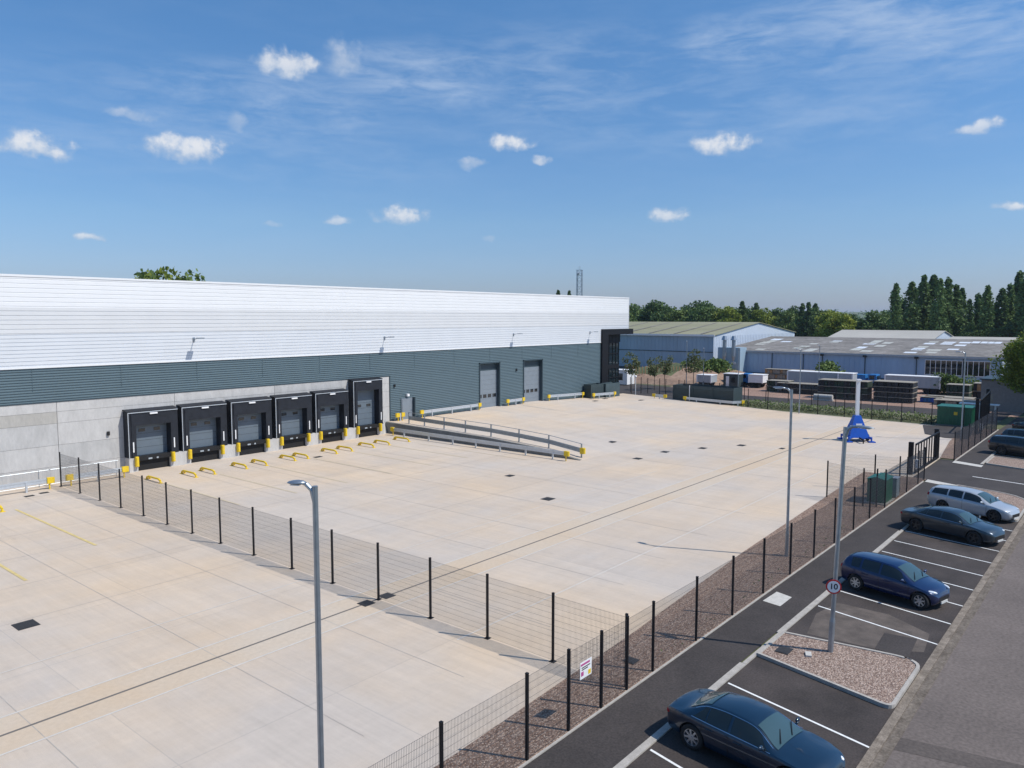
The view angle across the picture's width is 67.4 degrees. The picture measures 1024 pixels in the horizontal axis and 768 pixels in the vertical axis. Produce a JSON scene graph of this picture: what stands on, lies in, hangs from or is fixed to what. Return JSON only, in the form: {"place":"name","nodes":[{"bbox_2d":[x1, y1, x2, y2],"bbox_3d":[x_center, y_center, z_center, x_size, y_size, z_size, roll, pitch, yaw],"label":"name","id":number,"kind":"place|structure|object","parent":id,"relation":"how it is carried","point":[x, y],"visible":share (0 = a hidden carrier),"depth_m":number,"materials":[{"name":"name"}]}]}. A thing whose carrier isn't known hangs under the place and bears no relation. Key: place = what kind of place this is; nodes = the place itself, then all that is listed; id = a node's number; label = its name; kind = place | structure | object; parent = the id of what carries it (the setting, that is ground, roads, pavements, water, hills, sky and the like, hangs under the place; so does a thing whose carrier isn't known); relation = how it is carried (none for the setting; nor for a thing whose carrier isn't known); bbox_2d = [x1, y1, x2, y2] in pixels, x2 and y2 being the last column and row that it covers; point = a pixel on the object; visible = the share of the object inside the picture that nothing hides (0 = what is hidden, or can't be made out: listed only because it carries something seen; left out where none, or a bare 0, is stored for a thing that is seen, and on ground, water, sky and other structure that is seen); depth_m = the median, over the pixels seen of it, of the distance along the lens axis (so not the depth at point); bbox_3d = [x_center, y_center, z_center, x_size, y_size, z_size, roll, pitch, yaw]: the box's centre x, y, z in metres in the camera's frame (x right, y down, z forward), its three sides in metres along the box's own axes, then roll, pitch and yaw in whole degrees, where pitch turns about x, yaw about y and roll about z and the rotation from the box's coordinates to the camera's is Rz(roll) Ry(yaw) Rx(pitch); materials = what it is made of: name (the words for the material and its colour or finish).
{"place":"outdoors","nodes":[
{"label":"outdoors","id":0,"kind":"place"},
{"bbox_2d":[0,0,1023,312],"label":"sky","id":1,"kind":"structure","parent":0,"point":[771,154],"materials":[{"name":"blue"}]},
{"bbox_2d":[634,363,745,385],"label":"embankment","id":2,"kind":"structure","parent":0,"point":[678,376],"depth_m":141.06,"materials":[{"name":"soil"}]},
{"bbox_2d":[684,349,703,383],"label":"sapling","id":3,"kind":"object","parent":2,"relation":"on","point":[695,360],"visible":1,"depth_m":122.50,"materials":[{"name":"green plant"}]},
{"bbox_2d":[692,358,735,372],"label":"bush","id":4,"kind":"object","parent":2,"relation":"on","point":[717,366],"visible":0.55,"depth_m":143.16,"materials":[{"name":"green plant"}]},
{"bbox_2d":[634,383,1023,662],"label":"grass","id":5,"kind":"structure","parent":0,"point":[1004,422],"depth_m":91.80,"materials":[{"name":"plant"}]},
{"bbox_2d":[0,393,951,767],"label":"yard","id":6,"kind":"structure","parent":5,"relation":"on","point":[386,699],"depth_m":37.30,"materials":[{"name":"concrete"}]},
{"bbox_2d":[0,477,54,492],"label":"crash barrier","id":7,"kind":"object","parent":6,"relation":"on","point":[47,480],"visible":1,"depth_m":52.78,"materials":[{"name":"metal"}]},
{"bbox_2d":[59,452,627,686],"bbox_3d":[-14.216,7.381,39.768,46.860,2.530,0.210,4,6,40],"label":"fence","id":8,"kind":"object","parent":6,"relation":"on","point":[487,619],"visible":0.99,"depth_m":33.50,"materials":[{"name":"black"}]},
{"bbox_2d":[164,444,524,504],"bbox_3d":[-11.945,6.811,60.291,14.500,0.001,24.100,4,6,40],"label":"worn bay line","id":9,"kind":"object","parent":6,"relation":"on","point":[319,476],"visible":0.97,"depth_m":59.42,"materials":[{"name":"yellow paint"}]},
{"bbox_2d":[0,419,881,754],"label":"drain strip","id":10,"kind":"object","parent":6,"relation":"on","point":[48,727],"visible":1,"depth_m":29.73,"materials":[{"name":"concrete"}]},
{"bbox_2d":[0,420,870,736],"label":"drain slot","id":11,"kind":"object","parent":10,"relation":"on","point":[346,610],"visible":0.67,"depth_m":29.44,"materials":[{"name":"grey"}]},
{"bbox_2d":[0,420,906,767],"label":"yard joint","id":12,"kind":"object","parent":6,"relation":"on","point":[306,548],"visible":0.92,"depth_m":38.52,"materials":[{"name":"concrete"}]},
{"bbox_2d":[0,420,922,755],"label":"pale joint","id":13,"kind":"object","parent":6,"relation":"on","point":[392,606],"visible":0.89,"depth_m":32.44,"materials":[{"name":"concrete"}]},
{"bbox_2d":[390,427,569,460],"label":"crash barrier","id":14,"kind":"object","parent":6,"relation":"on","point":[566,454],"visible":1,"depth_m":70.25,"materials":[{"name":"metal"}]},
{"bbox_2d":[386,422,580,460],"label":"retaining wall","id":15,"kind":"structure","parent":6,"relation":"on","point":[419,428],"depth_m":73.52,"materials":[{"name":"concrete"}]},
{"bbox_2d":[408,412,585,456],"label":"ramp guardrail","id":16,"kind":"object","parent":6,"relation":"on","point":[581,450],"visible":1,"depth_m":71.46,"materials":[{"name":"metal"}]},
{"bbox_2d":[434,472,925,767],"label":"gravel bed","id":17,"kind":"object","parent":6,"relation":"on","point":[818,506],"visible":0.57,"depth_m":28.83,"materials":[{"name":"gravel"}]},
{"bbox_2d":[287,480,323,767],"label":"lamp post","id":18,"kind":"object","parent":17,"relation":"on","point":[313,490],"visible":1,"depth_m":16.57,"materials":[{"name":"metal"}]},
{"bbox_2d":[370,447,925,767],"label":"fence","id":19,"kind":"object","parent":17,"relation":"on","point":[572,705],"visible":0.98,"depth_m":26.20,"materials":[{"name":"black"}]},
{"bbox_2d":[773,387,792,556],"bbox_3d":[13.495,4.428,38.597,0.260,8.616,1.080,-5,7,-44],"label":"lamp post","id":20,"kind":"object","parent":17,"relation":"on","point":[789,457],"visible":0.87,"depth_m":38.21,"materials":[{"name":"metal"}]},
{"bbox_2d":[864,473,894,504],"bbox_3d":[24.017,6.801,50.237,1.420,1.780,2.250,4,6,40],"label":"green cabinet","id":21,"kind":"object","parent":17,"relation":"on","point":[874,476],"visible":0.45,"depth_m":49.65,"materials":[{"name":"metal"}]},
{"bbox_2d":[837,379,875,443],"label":"mast trailer","id":22,"kind":"object","parent":6,"relation":"on","point":[859,433],"visible":0.82,"depth_m":74.51,"materials":[{"name":"blue paint"}]},
{"bbox_2d":[940,428,996,458],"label":"gravel bed","id":23,"kind":"object","parent":6,"relation":"on","point":[948,452],"visible":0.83,"depth_m":69.90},
{"bbox_2d":[584,383,603,397],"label":"screen enclosure","id":24,"kind":"object","parent":5,"relation":"on","point":[590,389],"visible":0.89,"depth_m":107.69,"materials":[{"name":"metal"}]},
{"bbox_2d":[619,384,754,398],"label":"forecourt","id":25,"kind":"structure","parent":5,"relation":"on","point":[624,389],"depth_m":126.38,"materials":[{"name":"concrete"}]},
{"bbox_2d":[620,351,640,393],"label":"sapling","id":26,"kind":"object","parent":25,"relation":"on","point":[634,365],"visible":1,"depth_m":120.44,"materials":[{"name":"green plant"}]},
{"bbox_2d":[619,322,794,368],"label":"storage shed","id":27,"kind":"structure","parent":5,"relation":"on","point":[644,342],"depth_m":172.35,"materials":[{"name":"white paint"}]},
{"bbox_2d":[673,383,742,405],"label":"screen enclosure","id":28,"kind":"object","parent":5,"relation":"on","point":[725,393],"visible":0.9,"depth_m":106.72,"materials":[{"name":"metal"}]},
{"bbox_2d":[523,482,938,767],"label":"footpath","id":29,"kind":"structure","parent":5,"relation":"on","point":[618,731],"depth_m":26.77,"materials":[{"name":"asphalt"}]},
{"bbox_2d":[718,336,746,371],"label":"extraction plant","id":30,"kind":"object","parent":5,"relation":"on","point":[730,354],"visible":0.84,"depth_m":150.96,"materials":[{"name":"metal"}]},
{"bbox_2d":[613,530,901,767],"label":"footpath kerb","id":31,"kind":"structure","parent":5,"relation":"on","point":[637,752],"depth_m":25.58,"materials":[{"name":"concrete"}]},
{"bbox_2d":[518,429,998,767],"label":"path edging","id":32,"kind":"object","parent":5,"relation":"on","point":[617,698],"visible":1,"depth_m":27.70,"materials":[{"name":"concrete"}]},
{"bbox_2d":[630,377,915,412],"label":"fence","id":33,"kind":"object","parent":5,"relation":"on","point":[785,394],"visible":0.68,"depth_m":106.02,"materials":[{"name":"black"}]},
{"bbox_2d":[626,496,1023,767],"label":"parking bays","id":34,"kind":"object","parent":5,"relation":"on","point":[860,720],"visible":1,"depth_m":25.91,"materials":[{"name":"asphalt"}]},
{"bbox_2d":[667,688,845,767],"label":"parked car","id":35,"kind":"object","parent":34,"relation":"on","point":[749,732],"visible":1,"depth_m":20.52,"materials":[{"name":"blue paint"}]},
{"bbox_2d":[650,454,1020,767],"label":"bay lines","id":36,"kind":"object","parent":34,"relation":"on","point":[665,758],"visible":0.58,"depth_m":29.40,"materials":[{"name":"paint"}]},
{"bbox_2d":[757,631,919,708],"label":"island kerb","id":37,"kind":"structure","parent":34,"relation":"on","point":[901,692],"depth_m":25.72,"materials":[{"name":"concrete"}]},
{"bbox_2d":[762,633,915,702],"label":"gravel island","id":38,"kind":"structure","parent":37,"relation":"in","point":[880,676],"depth_m":26.38,"materials":[{"name":"gravel"}]},
{"bbox_2d":[827,425,874,652],"bbox_3d":[11.845,5.579,26.888,1.036,8.366,0.260,6,6,37],"label":"lamp post","id":39,"kind":"object","parent":38,"relation":"on","point":[846,430],"visible":0.97,"depth_m":27.05,"materials":[{"name":"metal"}]},
{"bbox_2d":[807,603,928,651],"bbox_3d":[13.835,9.467,29.718,4.200,0.001,4.050,4,6,40],"label":"dusty patch","id":40,"kind":"object","parent":34,"relation":"on","point":[849,629],"visible":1,"depth_m":29.83,"materials":[{"name":"asphalt"}]},
{"bbox_2d":[875,633,916,657],"bbox_3d":[14.108,9.591,28.239,1.133,0.001,2.105,4,6,36],"label":"repair patch","id":41,"kind":"object","parent":40,"relation":"on","point":[896,644],"visible":1,"depth_m":28.27,"materials":[{"name":"asphalt"}]},
{"bbox_2d":[840,551,949,608],"bbox_3d":[16.609,8.380,33.372,2.226,1.523,4.234,-4,6,-36],"label":"parked car","id":42,"kind":"object","parent":34,"relation":"on","point":[902,578],"visible":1,"depth_m":32.78,"materials":[{"name":"blue paint"}]},
{"bbox_2d":[900,506,1004,544],"bbox_3d":[24.283,7.609,42.444,2.304,1.495,5.116,-3,6,-33],"label":"parked car","id":43,"kind":"object","parent":34,"relation":"on","point":[972,529],"visible":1,"depth_m":41.70,"materials":[{"name":"grey metal"}]},
{"bbox_2d":[927,484,1019,521],"bbox_3d":[28.132,7.195,46.879,2.240,1.553,4.877,-3,6,-34],"label":"parked car","id":44,"kind":"object","parent":34,"relation":"on","point":[990,507],"visible":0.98,"depth_m":46.22,"materials":[{"name":"silver metal"}]},
{"bbox_2d":[932,485,1023,521],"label":"island kerb","id":45,"kind":"structure","parent":34,"relation":"on","point":[1019,517],"depth_m":48.20,"materials":[{"name":"concrete"}]},
{"bbox_2d":[958,485,1023,519],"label":"gravel island","id":46,"kind":"structure","parent":45,"relation":"on","point":[1018,502],"depth_m":50.58,"materials":[{"name":"gravel"}]},
{"bbox_2d":[825,461,878,506],"bbox_3d":[21.885,6.508,49.847,0.807,2.530,3.649,-4,6,-36],"label":"fence","id":47,"kind":"object","parent":5,"relation":"on","point":[863,479],"visible":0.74,"depth_m":49.72,"materials":[{"name":"black"}]},
{"bbox_2d":[748,389,964,426],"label":"fence","id":48,"kind":"object","parent":5,"relation":"on","point":[861,408],"visible":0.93,"depth_m":91.23,"materials":[{"name":"black"}]},
{"bbox_2d":[739,399,1000,425],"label":"verge","id":49,"kind":"structure","parent":5,"relation":"on","point":[862,410],"depth_m":98.30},
{"bbox_2d":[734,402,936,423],"bbox_3d":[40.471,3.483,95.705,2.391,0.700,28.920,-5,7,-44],"label":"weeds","id":50,"kind":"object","parent":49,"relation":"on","point":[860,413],"visible":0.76,"depth_m":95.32,"materials":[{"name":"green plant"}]},
{"bbox_2d":[935,403,974,426],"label":"substation container","id":51,"kind":"object","parent":49,"relation":"on","point":[956,413],"visible":0.72,"depth_m":85.08,"materials":[{"name":"metal"}]},
{"bbox_2d":[974,389,990,433],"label":"sliding gate","id":52,"kind":"structure","parent":49,"relation":"on","point":[984,402],"depth_m":81.60,"materials":[{"name":"black"}]},
{"bbox_2d":[736,336,1023,382],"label":"storage shed","id":53,"kind":"structure","parent":5,"relation":"on","point":[882,357],"depth_m":142.09,"materials":[{"name":"white"}]},
{"bbox_2d":[928,278,949,330],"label":"poplar","id":54,"kind":"object","parent":5,"relation":"on","point":[937,311],"visible":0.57,"depth_m":210.92,"materials":[{"name":"green plant"}]},
{"bbox_2d":[856,515,1023,767],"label":"road kerb","id":55,"kind":"structure","parent":5,"relation":"on","point":[872,752],"depth_m":26.44,"materials":[{"name":"concrete"}]},
{"bbox_2d":[923,425,972,438],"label":"side apron","id":56,"kind":"object","parent":5,"relation":"on","point":[947,431],"visible":0.67,"depth_m":81.56,"materials":[{"name":"concrete"}]},
{"bbox_2d":[952,408,997,460],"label":"fence","id":57,"kind":"object","parent":5,"relation":"on","point":[961,436],"visible":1,"depth_m":71.65,"materials":[{"name":"black"}]},
{"bbox_2d":[956,417,1023,463],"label":"footpath","id":58,"kind":"structure","parent":5,"relation":"on","point":[981,452],"depth_m":68.91,"materials":[{"name":"asphalt"}]},
{"bbox_2d":[984,453,1023,463],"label":"parking bays","id":59,"kind":"object","parent":5,"relation":"on","point":[1010,455],"visible":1,"depth_m":67.03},
{"bbox_2d":[986,456,1023,469],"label":"island kerb","id":60,"kind":"structure","parent":59,"relation":"on","point":[1003,465],"depth_m":62.32,"materials":[{"name":"concrete"}]},
{"bbox_2d":[988,457,1023,467],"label":"gravel island","id":61,"kind":"structure","parent":60,"relation":"in","point":[1007,462],"depth_m":63.31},
{"bbox_2d":[988,434,1023,454],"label":"parked car","id":62,"kind":"object","parent":59,"relation":"on","point":[1002,444],"visible":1,"depth_m":66.89,"materials":[{"name":"blue paint"}]},
{"bbox_2d":[987,331,1023,393],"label":"tree","id":63,"kind":"object","parent":5,"relation":"on","point":[1013,360],"visible":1,"depth_m":88.87,"materials":[{"name":"green plant"}]},
{"bbox_2d":[672,383,1022,416],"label":"gravel track","id":64,"kind":"structure","parent":0,"point":[921,404],"depth_m":114.12,"materials":[{"name":"gravel"}]},
{"bbox_2d":[723,372,743,386],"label":"site cabin","id":65,"kind":"object","parent":64,"relation":"on","point":[729,378],"visible":0.82,"depth_m":131.87,"materials":[{"name":"metal"}]},
{"bbox_2d":[748,373,768,387],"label":"box trailer","id":66,"kind":"object","parent":64,"relation":"on","point":[756,380],"visible":0.98,"depth_m":131.19,"materials":[{"name":"white paint"}]},
{"bbox_2d":[764,368,814,382],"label":"stacked goods","id":67,"kind":"object","parent":64,"relation":"on","point":[777,374],"visible":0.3,"depth_m":139.69},
{"bbox_2d":[777,382,817,393],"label":"stacked goods","id":68,"kind":"object","parent":64,"relation":"on","point":[806,386],"visible":0.67,"depth_m":121.21},
{"bbox_2d":[787,370,839,382],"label":"box trailer","id":69,"kind":"object","parent":64,"relation":"on","point":[808,376],"visible":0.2,"depth_m":126.97,"materials":[{"name":"white paint"}]},
{"bbox_2d":[817,378,872,399],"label":"stacked goods","id":70,"kind":"object","parent":64,"relation":"on","point":[824,385],"visible":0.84,"depth_m":112.90},
{"bbox_2d":[873,380,917,402],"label":"stacked goods","id":71,"kind":"object","parent":64,"relation":"on","point":[901,389],"visible":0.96,"depth_m":108.82},
{"bbox_2d":[884,374,942,393],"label":"box trailer","id":72,"kind":"object","parent":64,"relation":"on","point":[925,384],"visible":0.66,"depth_m":120.94,"materials":[{"name":"white paint"}]},
{"bbox_2d":[946,383,972,396],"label":"stacked goods","id":73,"kind":"object","parent":64,"relation":"on","point":[954,389],"visible":0.78,"depth_m":112.30},
{"bbox_2d":[980,376,1023,412],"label":"brick building","id":74,"kind":"structure","parent":64,"relation":"on","point":[1006,398],"depth_m":98.48,"materials":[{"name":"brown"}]},
{"bbox_2d":[745,396,1010,420],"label":"service road","id":75,"kind":"structure","parent":0,"point":[1001,416],"depth_m":103.75,"materials":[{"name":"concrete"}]},
{"bbox_2d":[829,330,953,338],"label":"storage shed","id":76,"kind":"structure","parent":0,"point":[920,334],"depth_m":193.51,"materials":[{"name":"metal"}]},
{"bbox_2d":[883,534,1023,767],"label":"road","id":77,"kind":"structure","parent":0,"point":[972,702],"depth_m":24.73,"materials":[{"name":"asphalt"}]},
{"bbox_2d":[869,524,1023,767],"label":"road channel","id":78,"kind":"object","parent":77,"relation":"on","point":[888,746],"depth_m":26.25,"materials":[{"name":"concrete"}]},
{"bbox_2d":[894,738,1023,767],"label":"road repair","id":79,"kind":"structure","parent":77,"relation":"on","point":[940,753],"depth_m":21.11,"materials":[{"name":"asphalt"}]},
{"bbox_2d":[914,459,1023,496],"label":"access road","id":80,"kind":"structure","parent":0,"point":[945,471],"depth_m":58.12,"materials":[{"name":"asphalt"}]},
{"bbox_2d":[908,429,939,473],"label":"sliding gate","id":81,"kind":"structure","parent":80,"relation":"on","point":[936,434],"depth_m":61.93,"materials":[{"name":"black"}]},
{"label":"ground","id":82,"kind":"structure","parent":0,"visible":0},
{"bbox_2d":[134,266,185,280],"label":"tree","id":83,"kind":"object","parent":82,"relation":"on","point":[160,272],"visible":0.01,"depth_m":136.88,"materials":[{"name":"green plant"}]},
{"bbox_2d":[0,274,632,487],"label":"warehouse","id":84,"kind":"structure","parent":82,"relation":"on","point":[136,375],"depth_m":67.71,"materials":[{"name":"metal"}]},
{"bbox_2d":[401,397,415,419],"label":"personnel door","id":85,"kind":"structure","parent":84,"relation":"in","point":[407,404],"depth_m":82.48,"materials":[{"name":"white"}]},
{"bbox_2d":[480,370,496,407],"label":"roller door","id":86,"kind":"structure","parent":84,"relation":"in","point":[488,383],"depth_m":93.12,"materials":[{"name":"white metal"}]},
{"bbox_2d":[524,366,539,401],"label":"roller door","id":87,"kind":"structure","parent":84,"relation":"in","point":[530,391],"depth_m":99.54,"materials":[{"name":"white metal"}]},
{"bbox_2d":[640,300,673,321],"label":"tree","id":88,"kind":"object","parent":82,"relation":"on","point":[653,308],"visible":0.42,"depth_m":286.47,"materials":[{"name":"green plant"}]},
{"bbox_2d":[664,307,691,321],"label":"tree","id":89,"kind":"object","parent":82,"relation":"on","point":[680,316],"visible":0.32,"depth_m":282.24,"materials":[{"name":"green plant"}]},
{"bbox_2d":[687,300,716,321],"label":"tree","id":90,"kind":"object","parent":82,"relation":"on","point":[701,315],"visible":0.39,"depth_m":276.20,"materials":[{"name":"green plant"}]},
{"bbox_2d":[711,306,742,321],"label":"tree","id":91,"kind":"object","parent":82,"relation":"on","point":[728,314],"visible":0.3,"depth_m":270.84,"materials":[{"name":"green plant"}]},
{"bbox_2d":[746,308,776,325],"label":"tree","id":92,"kind":"object","parent":82,"relation":"on","point":[761,315],"visible":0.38,"depth_m":277.98,"materials":[{"name":"green plant"}]},
{"bbox_2d":[773,309,806,336],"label":"tree","id":93,"kind":"object","parent":82,"relation":"on","point":[792,320],"visible":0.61,"depth_m":272.22,"materials":[{"name":"green plant"}]},
{"bbox_2d":[795,302,817,336],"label":"tree","id":94,"kind":"object","parent":82,"relation":"on","point":[808,328],"visible":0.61,"depth_m":268.65,"materials":[{"name":"green plant"}]},
{"bbox_2d":[818,311,856,336],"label":"tree","id":95,"kind":"object","parent":82,"relation":"on","point":[840,321],"visible":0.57,"depth_m":233.46,"materials":[{"name":"green plant"}]},
{"bbox_2d":[861,310,889,329],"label":"tree","id":96,"kind":"object","parent":82,"relation":"on","point":[879,322],"visible":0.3,"depth_m":233.80,"materials":[{"name":"green plant"}]},
{"bbox_2d":[886,282,903,329],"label":"poplar","id":97,"kind":"object","parent":82,"relation":"on","point":[896,320],"visible":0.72,"depth_m":215.02,"materials":[{"name":"green plant"}]},
{"bbox_2d":[902,281,921,329],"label":"poplar","id":98,"kind":"object","parent":82,"relation":"on","point":[911,314],"visible":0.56,"depth_m":218.40,"materials":[{"name":"green plant"}]},
{"bbox_2d":[913,274,931,329],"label":"poplar","id":99,"kind":"object","parent":82,"relation":"on","point":[924,302],"visible":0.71,"depth_m":221.79,"materials":[{"name":"green plant"}]},
{"bbox_2d":[942,277,959,335],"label":"poplar","id":100,"kind":"object","parent":82,"relation":"on","point":[949,297],"visible":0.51,"depth_m":212.22,"materials":[{"name":"green plant"}]},
{"bbox_2d":[951,284,966,336],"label":"poplar","id":101,"kind":"object","parent":82,"relation":"on","point":[958,299],"visible":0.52,"depth_m":213.75,"materials":[{"name":"green plant"}]},
{"bbox_2d":[977,285,994,336],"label":"poplar","id":102,"kind":"object","parent":82,"relation":"on","point":[986,312],"visible":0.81,"depth_m":206.11,"materials":[{"name":"green plant"}]},
{"bbox_2d":[992,288,1010,329],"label":"poplar","id":103,"kind":"object","parent":82,"relation":"on","point":[1001,315],"visible":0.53,"depth_m":209.34,"materials":[{"name":"green plant"}]},
{"bbox_2d":[991,321,1015,336],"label":"tree","id":104,"kind":"object","parent":82,"relation":"on","point":[1003,331],"visible":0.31,"depth_m":203.10,"materials":[{"name":"green plant"}]},
{"bbox_2d":[1004,283,1015,327],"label":"poplar","id":105,"kind":"object","parent":82,"relation":"on","point":[1011,292],"visible":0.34,"depth_m":210.71,"materials":[{"name":"green plant"}]},
{"bbox_2d":[1011,277,1023,337],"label":"poplar","id":106,"kind":"object","parent":82,"relation":"on","point":[1018,318],"visible":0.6,"depth_m":200.71,"materials":[{"name":"green plant"}]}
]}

